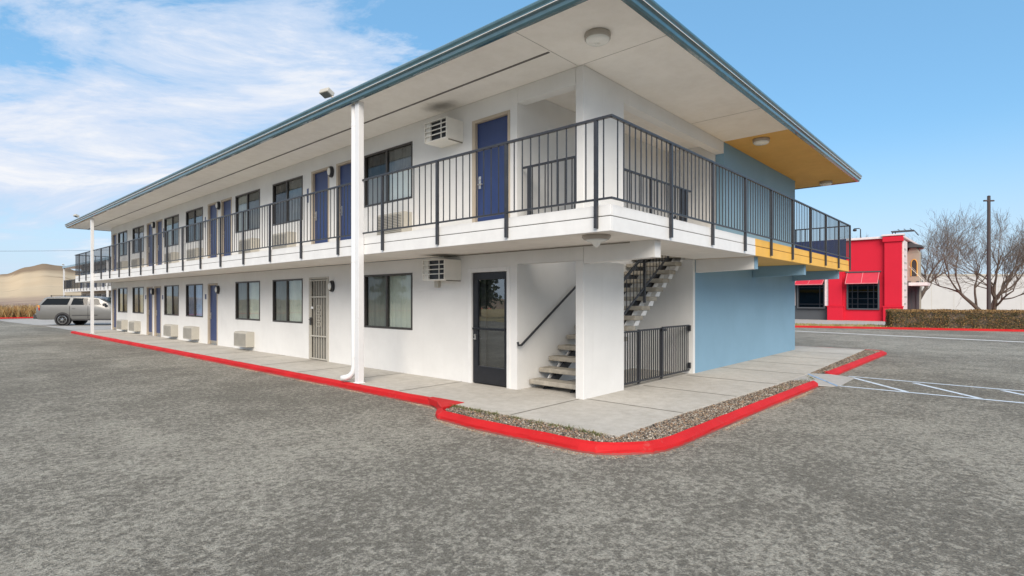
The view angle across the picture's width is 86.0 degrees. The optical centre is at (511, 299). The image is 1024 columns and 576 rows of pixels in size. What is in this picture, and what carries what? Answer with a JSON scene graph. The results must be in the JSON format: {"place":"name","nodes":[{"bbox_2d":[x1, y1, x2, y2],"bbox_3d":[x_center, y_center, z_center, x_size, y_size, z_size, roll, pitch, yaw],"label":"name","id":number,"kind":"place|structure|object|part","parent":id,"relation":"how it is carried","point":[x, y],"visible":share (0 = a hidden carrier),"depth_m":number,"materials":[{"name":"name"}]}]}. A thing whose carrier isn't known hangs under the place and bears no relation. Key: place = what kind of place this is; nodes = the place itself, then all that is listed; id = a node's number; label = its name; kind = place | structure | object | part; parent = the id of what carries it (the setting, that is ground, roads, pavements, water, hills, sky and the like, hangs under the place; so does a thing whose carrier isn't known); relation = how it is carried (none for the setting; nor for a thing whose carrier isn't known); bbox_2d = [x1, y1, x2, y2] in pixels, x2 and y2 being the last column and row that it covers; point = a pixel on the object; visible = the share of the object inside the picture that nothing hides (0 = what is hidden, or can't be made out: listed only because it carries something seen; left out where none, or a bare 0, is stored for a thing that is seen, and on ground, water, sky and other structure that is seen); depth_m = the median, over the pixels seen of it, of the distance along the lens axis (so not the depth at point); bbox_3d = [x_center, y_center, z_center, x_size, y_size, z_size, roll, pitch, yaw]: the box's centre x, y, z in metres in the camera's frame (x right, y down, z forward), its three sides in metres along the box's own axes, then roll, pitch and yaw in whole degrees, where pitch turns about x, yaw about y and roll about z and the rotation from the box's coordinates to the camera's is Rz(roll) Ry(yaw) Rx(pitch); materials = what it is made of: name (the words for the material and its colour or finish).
{"place":"outdoors","nodes":[
{"label":"outdoors","id":0,"kind":"place"},
{"bbox_2d":[0,264,80,305],"bbox_3d":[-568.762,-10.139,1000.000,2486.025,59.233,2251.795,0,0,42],"label":"hill","id":1,"kind":"structure","parent":0,"point":[34,285],"depth_m":393.78,"materials":[{"name":"beige sand"}]},
{"bbox_2d":[0,319,110,330],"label":"concrete apron","id":2,"kind":"object","parent":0,"point":[100,325],"visible":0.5,"depth_m":37.51,"materials":[{"name":"grey concrete"}]},
{"bbox_2d":[33,295,110,325],"bbox_3d":[-28.335,0.761,36.890,6.050,2.030,2.400,0,0,-10],"label":"parked car","id":3,"kind":"object","parent":2,"relation":"on","point":[63,310],"visible":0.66,"depth_m":35.86,"materials":[{"name":"paint"}]},
{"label":"side window","id":4,"kind":"part","parent":3,"relation":"part of","materials":[{"name":"black glass"}]},
{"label":"side window","id":5,"kind":"part","parent":3,"relation":"part of","materials":[{"name":"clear glass"}]},
{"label":"side window","id":6,"kind":"part","parent":3,"relation":"part of","materials":[{"name":"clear glass"}]},
{"bbox_2d":[77,330,864,437],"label":"sidewalk","id":7,"kind":"structure","parent":0,"point":[615,419],"depth_m":10.06,"materials":[{"name":"concrete"}]},
{"bbox_2d":[65,0,861,399],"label":"motel","id":8,"kind":"structure","parent":7,"relation":"on","point":[539,66],"depth_m":11.33,"materials":[{"name":"white paint"}]},
{"bbox_2d":[82,255,108,273],"bbox_3d":[-21.198,-1.603,30.246,0.044,1.399,4.564,0,0,42],"label":"balcony railing","id":9,"kind":"object","parent":8,"relation":"attached to","point":[95,263],"visible":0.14,"depth_m":29.19,"materials":[{"name":"black metal"}]},
{"bbox_2d":[112,289,116,329],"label":"door","id":10,"kind":"structure","parent":8,"relation":"in","point":[114,291],"depth_m":29.00,"materials":[{"name":"metal"}]},
{"bbox_2d":[112,233,116,270],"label":"door","id":11,"kind":"structure","parent":8,"relation":"in","point":[114,236],"depth_m":29.02,"materials":[{"name":"metal"}]},
{"bbox_2d":[116,320,127,329],"bbox_3d":[-19.380,1.265,27.263,0.940,0.470,0.270,0,0,42],"label":"wall heater","id":12,"kind":"object","parent":8,"relation":"attached to","point":[122,325],"depth_m":26.98,"materials":[{"name":"beige metal"}]},
{"bbox_2d":[118,288,126,312],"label":"window","id":13,"kind":"structure","parent":8,"relation":"in","point":[122,292],"depth_m":28.08,"materials":[{"name":"clear glass"}]},
{"bbox_2d":[118,230,126,255],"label":"window","id":14,"kind":"structure","parent":8,"relation":"in","point":[122,236],"depth_m":28.08,"materials":[{"name":"glass"}]},
{"bbox_2d":[128,321,140,331],"bbox_3d":[-17.742,1.265,25.779,0.940,0.470,0.270,0,0,42],"label":"wall heater","id":15,"kind":"object","parent":8,"relation":"attached to","point":[134,326],"depth_m":25.52,"materials":[{"name":"beige metal"}]},
{"bbox_2d":[132,258,143,268],"bbox_3d":[-17.364,-1.645,25.437,0.940,0.470,0.270,0,0,42],"label":"wall heater","id":16,"kind":"object","parent":8,"relation":"attached to","point":[139,266],"depth_m":25.18,"materials":[{"name":"beige metal"}]},
{"bbox_2d":[132,287,143,313],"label":"window","id":17,"kind":"structure","parent":8,"relation":"in","point":[137,292],"depth_m":25.90,"materials":[{"name":"clear glass"}]},
{"bbox_2d":[132,225,143,251],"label":"window","id":18,"kind":"structure","parent":8,"relation":"in","point":[138,232],"depth_m":25.85,"materials":[{"name":"glass"}]},
{"bbox_2d":[147,287,152,335],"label":"door","id":19,"kind":"structure","parent":8,"relation":"in","point":[149,296],"depth_m":24.80,"materials":[{"name":"metal"}]},
{"bbox_2d":[147,222,152,266],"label":"door","id":20,"kind":"structure","parent":8,"relation":"in","point":[149,228],"depth_m":24.72,"materials":[{"name":"metal"}]},
{"bbox_2d":[154,286,160,336],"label":"door","id":21,"kind":"structure","parent":8,"relation":"in","point":[157,290],"depth_m":24.03,"materials":[{"name":"metal"}]},
{"bbox_2d":[156,219,161,264],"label":"door","id":22,"kind":"structure","parent":8,"relation":"in","point":[159,222],"depth_m":23.94,"materials":[{"name":"metal"}]},
{"bbox_2d":[163,324,177,336],"bbox_3d":[-13.858,1.265,22.262,0.940,0.470,0.270,0,0,42],"label":"air conditioner","id":23,"kind":"object","parent":8,"relation":"attached to","point":[170,330],"depth_m":22.00,"materials":[{"name":"beige metal"}]},
{"bbox_2d":[164,252,178,263],"bbox_3d":[-13.777,-1.645,22.188,0.940,0.470,0.270,0,0,42],"label":"wall heater","id":24,"kind":"object","parent":8,"relation":"attached to","point":[170,256],"depth_m":21.87,"materials":[{"name":"beige metal"}]},
{"bbox_2d":[164,285,178,315],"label":"window","id":25,"kind":"structure","parent":8,"relation":"in","point":[171,292],"depth_m":22.82,"materials":[{"name":"clear glass"}]},
{"bbox_2d":[164,214,178,246],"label":"window","id":26,"kind":"structure","parent":8,"relation":"in","point":[172,222],"depth_m":22.59,"materials":[{"name":"glass"}]},
{"bbox_2d":[183,326,198,339],"bbox_3d":[-12.094,1.265,20.664,0.940,0.470,0.270,0,0,42],"label":"air conditioner","id":27,"kind":"object","parent":8,"relation":"attached to","point":[191,332],"depth_m":20.40,"materials":[{"name":"beige metal"}]},
{"bbox_2d":[186,248,202,260],"bbox_3d":[-11.805,-1.645,20.402,0.940,0.470,0.270,0,0,42],"label":"wall heater","id":28,"kind":"object","parent":8,"relation":"attached to","point":[194,254],"depth_m":20.17,"materials":[{"name":"beige metal"}]},
{"bbox_2d":[186,284,202,316],"bbox_3d":[-12.014,0.050,20.842,1.818,1.238,0.127,0,0,42],"label":"window","id":29,"kind":"structure","parent":8,"relation":"in","point":[195,290],"depth_m":20.85,"materials":[{"name":"clear glass"}]},
{"bbox_2d":[186,207,202,242],"bbox_3d":[-12.014,-2.795,20.842,1.818,1.228,0.127,0,0,42],"label":"window","id":30,"kind":"structure","parent":8,"relation":"in","point":[195,215],"depth_m":20.92,"materials":[{"name":"glass"}]},
{"bbox_2d":[75,182,350,280],"bbox_3d":[-12.868,-1.603,19.609,26.671,1.399,0.044,0,0,42],"label":"balcony railing","id":31,"kind":"object","parent":8,"relation":"attached to","point":[131,253],"visible":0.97,"depth_m":15.43,"materials":[{"name":"black metal"}]},
{"bbox_2d":[208,283,217,344],"bbox_3d":[-10.639,0.535,19.595,0.923,2.170,0.140,0,0,42],"label":"door","id":32,"kind":"structure","parent":8,"relation":"in","point":[212,295],"depth_m":19.69,"materials":[{"name":"metal"}]},
{"bbox_2d":[208,202,217,257],"bbox_3d":[-10.636,-2.318,19.598,0.923,2.215,0.132,0,0,42],"label":"door","id":33,"kind":"structure","parent":8,"relation":"in","point":[212,211],"depth_m":19.74,"materials":[{"name":"metal"}]},
{"bbox_2d":[215,286,219,293],"bbox_3d":[-10.290,-0.330,19.125,0.200,0.290,0.126,0,0,42],"label":"wall lamp","id":34,"kind":"object","parent":8,"relation":"attached to","point":[217,289],"visible":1,"depth_m":19.08,"materials":[{"name":"black metal"}]},
{"bbox_2d":[215,201,219,209],"bbox_3d":[-10.246,-3.260,19.085,0.200,0.290,0.126,0,0,42],"label":"wall lamp","id":35,"kind":"object","parent":8,"relation":"attached to","point":[217,205],"visible":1,"depth_m":19.04,"materials":[{"name":"black metal"}]},
{"bbox_2d":[221,197,231,255],"bbox_3d":[-9.709,-2.318,18.759,0.923,2.215,0.132,0,0,42],"label":"door","id":36,"kind":"structure","parent":8,"relation":"in","point":[226,204],"depth_m":18.85,"materials":[{"name":"metal"}]},
{"bbox_2d":[234,331,253,346],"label":"air conditioner","id":37,"kind":"structure","parent":8,"relation":"attached to","point":[243,338],"depth_m":17.18,"materials":[{"name":"beige metal"}]},
{"bbox_2d":[235,281,259,320],"bbox_3d":[-8.437,0.050,17.603,1.868,1.238,0.127,0,0,42],"label":"window","id":38,"kind":"structure","parent":8,"relation":"in","point":[249,291],"depth_m":17.62,"materials":[{"name":"clear glass"}]},
{"bbox_2d":[235,189,259,232],"bbox_3d":[-8.437,-2.795,17.603,1.868,1.228,0.127,0,0,42],"label":"window","id":39,"kind":"structure","parent":8,"relation":"in","point":[249,200],"depth_m":17.63,"materials":[{"name":"glass"}]},
{"bbox_2d":[238,238,258,253],"bbox_3d":[-8.255,-1.645,17.186,0.940,0.470,0.270,0,0,42],"label":"wall heater","id":40,"kind":"object","parent":8,"relation":"attached to","point":[240,246],"depth_m":16.91,"materials":[{"name":"beige metal"}]},
{"bbox_2d":[272,231,295,249],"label":"air conditioner","id":41,"kind":"structure","parent":8,"relation":"attached to","point":[290,237],"depth_m":15.32,"materials":[{"name":"beige metal"}]},
{"bbox_2d":[273,278,302,322],"bbox_3d":[-6.410,0.050,15.767,1.838,1.238,0.127,0,0,42],"label":"window","id":42,"kind":"structure","parent":8,"relation":"in","point":[287,293],"depth_m":15.75,"materials":[{"name":"clear glass"}]},
{"bbox_2d":[273,175,302,225],"bbox_3d":[-6.410,-2.795,15.767,1.838,1.228,0.127,0,0,42],"label":"window","id":43,"kind":"structure","parent":8,"relation":"in","point":[293,187],"depth_m":15.75,"materials":[{"name":"glass"}]},
{"bbox_2d":[309,277,328,361],"bbox_3d":[-5.108,0.520,14.524,1.020,2.200,0.172,0,0,42],"label":"security door","id":44,"kind":"structure","parent":8,"relation":"in","point":[318,287],"depth_m":14.58,"materials":[{"name":"beige metal"}]},
{"bbox_2d":[311,167,328,243],"bbox_3d":[-5.025,-2.318,14.516,0.923,2.215,0.132,0,0,42],"label":"door","id":45,"kind":"structure","parent":8,"relation":"in","point":[319,178],"depth_m":14.61,"materials":[{"name":"metal"}]},
{"bbox_2d":[319,87,334,98],"bbox_3d":[-3.764,-4.140,11.234,0.317,0.316,0.221,0,0,31],"label":"floodlight","id":46,"kind":"object","parent":8,"relation":"on","point":[327,92],"visible":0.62,"depth_m":11.18,"materials":[{"name":"beige metal"}]},
{"bbox_2d":[327,166,333,177],"bbox_3d":[-4.657,-3.260,14.023,0.200,0.290,0.126,0,0,42],"label":"wall lamp","id":47,"kind":"object","parent":8,"relation":"attached to","point":[330,171],"visible":1,"depth_m":13.98,"materials":[{"name":"black metal"}]},
{"bbox_2d":[328,281,334,291],"bbox_3d":[-4.628,-0.330,13.996,0.200,0.290,0.126,0,0,42],"label":"wall lamp","id":48,"kind":"object","parent":8,"relation":"attached to","point":[331,286],"visible":1,"depth_m":13.95,"materials":[{"name":"black metal"}]},
{"bbox_2d":[336,160,350,240],"bbox_3d":[-4.062,-2.318,13.643,0.963,2.215,0.132,0,0,42],"label":"door","id":49,"kind":"structure","parent":8,"relation":"in","point":[343,169],"depth_m":13.77,"materials":[{"name":"metal"}]},
{"bbox_2d":[340,105,354,380],"bbox_3d":[-3.158,-1.084,10.696,0.367,5.372,0.143,0,0,9],"label":"downpipe","id":50,"kind":"object","parent":8,"relation":"attached to","point":[350,374],"visible":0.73,"depth_m":10.64,"materials":[{"name":"white metal"}]},
{"bbox_2d":[364,273,412,329],"bbox_3d":[-2.797,0.050,12.494,1.848,1.238,0.127,0,0,42],"label":"window","id":51,"kind":"structure","parent":8,"relation":"in","point":[388,298],"depth_m":12.47,"materials":[{"name":"clear glass"}]},
{"bbox_2d":[364,141,412,207],"bbox_3d":[-2.797,-2.795,12.494,1.848,1.229,0.127,0,0,42],"label":"window","id":52,"kind":"structure","parent":8,"relation":"in","point":[398,157],"depth_m":12.47,"materials":[{"name":"glass"}]},
{"bbox_2d":[377,211,411,234],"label":"air conditioner","id":53,"kind":"structure","parent":8,"relation":"attached to","point":[405,218],"depth_m":11.82,"materials":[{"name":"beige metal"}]},
{"bbox_2d":[434,281,440,286],"bbox_3d":[-1.525,-0.310,11.225,0.120,0.140,0.070,0,0,42],"label":"junction box","id":54,"kind":"object","parent":8,"relation":"attached to","point":[437,283],"visible":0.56,"depth_m":11.19,"materials":[{"name":"beige metal"}]},
{"bbox_2d":[422,259,460,280],"bbox_3d":[-1.391,-0.560,10.852,0.660,0.420,0.444,0,0,42],"label":"air conditioner","id":55,"kind":"object","parent":8,"relation":"attached to","point":[442,270],"visible":1,"depth_m":10.68,"materials":[{"name":"beige plastic"}]},
{"bbox_2d":[424,116,462,147],"bbox_3d":[-1.347,-3.270,10.811,0.660,0.420,0.444,0,0,42],"label":"air conditioner","id":56,"kind":"object","parent":8,"relation":"attached to","point":[445,131],"visible":1,"depth_m":10.66,"materials":[{"name":"beige plastic"}]},
{"bbox_2d":[468,266,509,388],"bbox_3d":[-0.391,0.515,10.347,1.100,2.210,0.229,0,0,42],"label":"glass door","id":57,"kind":"structure","parent":8,"relation":"in","point":[491,290],"depth_m":10.44,"materials":[{"name":"metal"}]},
{"bbox_2d":[472,110,509,222],"bbox_3d":[-0.363,-2.318,10.293,0.983,2.215,0.132,0,0,42],"label":"door","id":58,"kind":"structure","parent":8,"relation":"in","point":[493,129],"depth_m":10.35,"materials":[{"name":"metal"}]},
{"bbox_2d":[523,156,575,214],"bbox_3d":[0.626,-1.779,9.445,1.178,1.178,0.056,0,0,42],"label":"stair guard","id":59,"kind":"object","parent":8,"relation":"attached to","point":[529,212],"visible":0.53,"depth_m":9.39,"materials":[{"name":"black metal"}]},
{"bbox_2d":[582,234,610,247],"bbox_3d":[1.149,-0.786,7.474,0.389,0.165,0.389,0,0,42],"label":"porch lamp","id":60,"kind":"object","parent":8,"relation":"attached to","point":[596,240],"visible":1,"depth_m":7.35,"materials":[{"name":"white glass"}]},
{"bbox_2d":[584,28,610,46],"bbox_3d":[1.223,-3.716,7.839,0.380,0.145,0.380,0,0,42],"label":"ceiling lamp","id":61,"kind":"object","parent":8,"relation":"attached to","point":[595,37],"visible":1,"depth_m":7.73,"materials":[{"name":"white glass"}]},
{"bbox_2d":[362,114,850,269],"bbox_3d":[3.844,-1.603,13.818,5.559,1.399,13.897,0,0,42],"label":"balcony railing","id":62,"kind":"object","parent":8,"relation":"attached to","point":[596,199],"visible":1,"depth_m":8.96,"materials":[{"name":"black metal"}]},
{"bbox_2d":[624,325,690,384],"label":"picket gate","id":63,"kind":"structure","parent":8,"relation":"attached to","point":[661,354],"depth_m":10.86,"materials":[{"name":"black metal"}]},
{"bbox_2d":[625,168,690,221],"bbox_3d":[2.936,-1.784,10.966,0.060,1.188,2.925,0,0,42],"label":"stair guard","id":64,"kind":"object","parent":8,"relation":"attached to","point":[684,219],"visible":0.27,"depth_m":11.02,"materials":[{"name":"black metal"}]},
{"bbox_2d":[752,137,769,145],"bbox_3d":[5.896,-3.716,12.983,0.380,0.145,0.380,0,0,42],"label":"ceiling lamp","id":65,"kind":"object","parent":8,"relation":"attached to","point":[759,141],"visible":1,"depth_m":12.86,"materials":[{"name":"white glass"}]},
{"bbox_2d":[795,225,848,259],"bbox_3d":[7.689,-1.603,19.668,7.610,1.399,0.060,0,0,42],"label":"balcony railing","id":66,"kind":"object","parent":8,"relation":"attached to","point":[842,247],"visible":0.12,"depth_m":17.48,"materials":[{"name":"black metal"}]},
{"bbox_2d":[819,180,832,185],"bbox_3d":[10.111,-3.716,17.666,0.380,0.145,0.380,0,0,42],"label":"ceiling lamp","id":67,"kind":"object","parent":8,"relation":"attached to","point":[826,183],"visible":1,"depth_m":17.55,"materials":[{"name":"white glass"}]},
{"bbox_2d":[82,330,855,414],"bbox_3d":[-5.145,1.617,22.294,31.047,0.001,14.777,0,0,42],"label":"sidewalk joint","id":68,"kind":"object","parent":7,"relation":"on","point":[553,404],"visible":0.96,"depth_m":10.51,"materials":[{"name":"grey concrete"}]},
{"bbox_2d":[517,215,684,392],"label":"staircase","id":69,"kind":"structure","parent":7,"relation":"on","point":[633,273],"depth_m":10.75,"materials":[{"name":"concrete"}]},
{"bbox_2d":[449,375,814,436],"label":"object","id":70,"kind":"object","parent":7,"relation":"on","point":[550,424],"visible":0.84,"depth_m":7.44,"materials":[{"name":"grey stone"}]},
{"bbox_2d":[0,318,1023,575],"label":"asphalt lot","id":71,"kind":"structure","parent":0,"point":[122,460],"depth_m":5.26,"materials":[{"name":"grey asphalt"}]},
{"bbox_2d":[0,317,32,318],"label":"kerb","id":72,"kind":"structure","parent":71,"relation":"on","point":[14,317],"depth_m":48.91,"materials":[{"name":"red paint"}]},
{"bbox_2d":[71,331,818,454],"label":"kerb","id":73,"kind":"structure","parent":71,"relation":"on","point":[680,439],"depth_m":7.57,"materials":[{"name":"red paint"}]},
{"bbox_2d":[427,397,463,410],"bbox_3d":[-1.025,1.662,8.685,0.939,0.097,0.436,0,0,67],"label":"kerb return","id":74,"kind":"object","parent":71,"relation":"on","point":[444,404],"visible":0.73,"depth_m":8.64,"materials":[{"name":"red paint"}]},
{"bbox_2d":[792,373,853,386],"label":"kerb ramp","id":75,"kind":"structure","parent":71,"relation":"on","point":[838,380],"depth_m":11.55,"materials":[{"name":"concrete"}]},
{"bbox_2d":[808,374,837,385],"bbox_3d":[6.471,1.679,11.447,0.077,0.102,1.104,0,0,-2],"label":"ramp marking","id":76,"kind":"object","parent":75,"relation":"on","point":[823,380],"visible":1,"depth_m":11.37,"materials":[{"name":"white paint"}]},
{"bbox_2d":[824,347,886,374],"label":"kerb","id":77,"kind":"structure","parent":71,"relation":"on","point":[852,365],"depth_m":14.09,"materials":[{"name":"red paint"}]},
{"bbox_2d":[795,325,1023,331],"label":"kerb","id":78,"kind":"structure","parent":71,"relation":"on","point":[944,329],"depth_m":31.04,"materials":[{"name":"red paint"}]},
{"bbox_2d":[801,331,1017,341],"bbox_3d":[20.295,1.736,22.408,1.161,0.001,81.793,0,0,-36],"label":"road edge line","id":79,"kind":"object","parent":71,"relation":"on","point":[912,336],"visible":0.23,"depth_m":25.48,"materials":[{"name":"white paint"}]},
{"bbox_2d":[842,376,1023,402],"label":"parking stripe","id":80,"kind":"object","parent":71,"relation":"on","point":[936,394],"visible":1,"depth_m":10.54,"materials":[{"name":"white paint"}]},
{"bbox_2d":[852,377,1023,398],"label":"hatch marking","id":81,"kind":"object","parent":71,"relation":"on","point":[931,387],"visible":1,"depth_m":10.54,"materials":[{"name":"white paint"}]},
{"bbox_2d":[0,0,1023,273],"label":"sky","id":82,"kind":"structure","parent":0,"point":[102,101],"materials":[{"name":"blue"}]},
{"bbox_2d":[445,380,808,441],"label":"gravel","id":83,"kind":"structure","parent":0,"point":[699,416],"depth_m":7.37,"materials":[{"name":"brown gravel"}]},
{"bbox_2d":[795,319,884,324],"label":"path","id":84,"kind":"structure","parent":0,"point":[801,321],"depth_m":38.07,"materials":[{"name":"concrete"}]},
{"bbox_2d":[801,324,884,326],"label":"verge","id":85,"kind":"structure","parent":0,"point":[843,325],"depth_m":33.91,"materials":[{"name":"brown plant"}]},
{"bbox_2d":[795,322,1002,328],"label":"dry grass","id":86,"kind":"structure","parent":85,"relation":"on","point":[816,324],"depth_m":33.48,"materials":[{"name":"beige plant"}]},
{"bbox_2d":[885,308,1023,328],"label":"hedge","id":87,"kind":"object","parent":85,"relation":"on","point":[969,318],"visible":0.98,"depth_m":30.61,"materials":[{"name":"brown plant"}]},
{"bbox_2d":[921,274,1023,310],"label":"warehouse","id":88,"kind":"structure","parent":0,"point":[936,297],"depth_m":76.00,"materials":[{"name":"white paint"}]},
{"label":"ground","id":89,"kind":"structure","parent":0,"visible":0},
{"bbox_2d":[0,304,36,317],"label":"dry scrub","id":90,"kind":"object","parent":89,"relation":"on","point":[24,311],"visible":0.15,"depth_m":50.11,"materials":[{"name":"beige plant"}]},
{"bbox_2d":[1,304,36,308],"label":"grey scrub","id":91,"kind":"object","parent":89,"relation":"on","point":[16,305],"visible":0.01,"depth_m":88.61,"materials":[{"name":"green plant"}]},
{"bbox_2d":[62,257,110,296],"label":"motel wing","id":92,"kind":"structure","parent":89,"relation":"on","point":[104,289],"depth_m":61.80,"materials":[{"name":"white paint"}]},
{"bbox_2d":[795,228,929,320],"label":"restaurant","id":93,"kind":"structure","parent":89,"relation":"on","point":[895,259],"depth_m":41.32,"materials":[{"name":"paint"}]},
{"bbox_2d":[795,280,823,284],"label":"awning","id":94,"kind":"object","parent":93,"relation":"attached to","point":[812,282],"visible":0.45,"depth_m":43.11,"materials":[{"name":"fabric"}]},
{"bbox_2d":[797,284,825,308],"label":"window","id":95,"kind":"structure","parent":93,"relation":"in","point":[808,296],"depth_m":43.47,"materials":[{"name":"glass"}]},
{"bbox_2d":[845,271,880,283],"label":"awning","id":96,"kind":"object","parent":93,"relation":"attached to","point":[863,277],"visible":0.98,"depth_m":40.85,"materials":[{"name":"fabric"}]},
{"bbox_2d":[847,280,879,309],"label":"window","id":97,"kind":"structure","parent":93,"relation":"in","point":[859,296],"depth_m":41.11,"materials":[{"name":"glass"}]},
{"bbox_2d":[911,259,917,275],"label":"arch window","id":98,"kind":"structure","parent":93,"relation":"in","point":[914,265],"depth_m":42.41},
{"bbox_2d":[907,205,994,298],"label":"bare tree","id":99,"kind":"object","parent":89,"relation":"on","point":[926,288],"visible":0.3,"depth_m":52.34,"materials":[{"name":"brown plant"}]},
{"bbox_2d":[916,205,1023,310],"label":"bare tree","id":100,"kind":"object","parent":89,"relation":"on","point":[1019,253],"visible":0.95,"depth_m":45.30,"materials":[{"name":"brown plant"}]},
{"bbox_2d":[983,195,994,309],"bbox_3d":[34.796,-2.910,40.033,0.725,9.300,0.396,0,0,22],"label":"light pole","id":101,"kind":"object","parent":89,"relation":"on","point":[988,200],"visible":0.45,"depth_m":39.95,"materials":[{"name":"wood"}]},
{"label":"planting bed","id":102,"kind":"structure","parent":0,"visible":0},
{"bbox_2d":[811,350,879,373],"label":"gravel","id":103,"kind":"structure","parent":102,"relation":"on","point":[857,356],"depth_m":14.60,"materials":[{"name":"gravel"}]}
]}

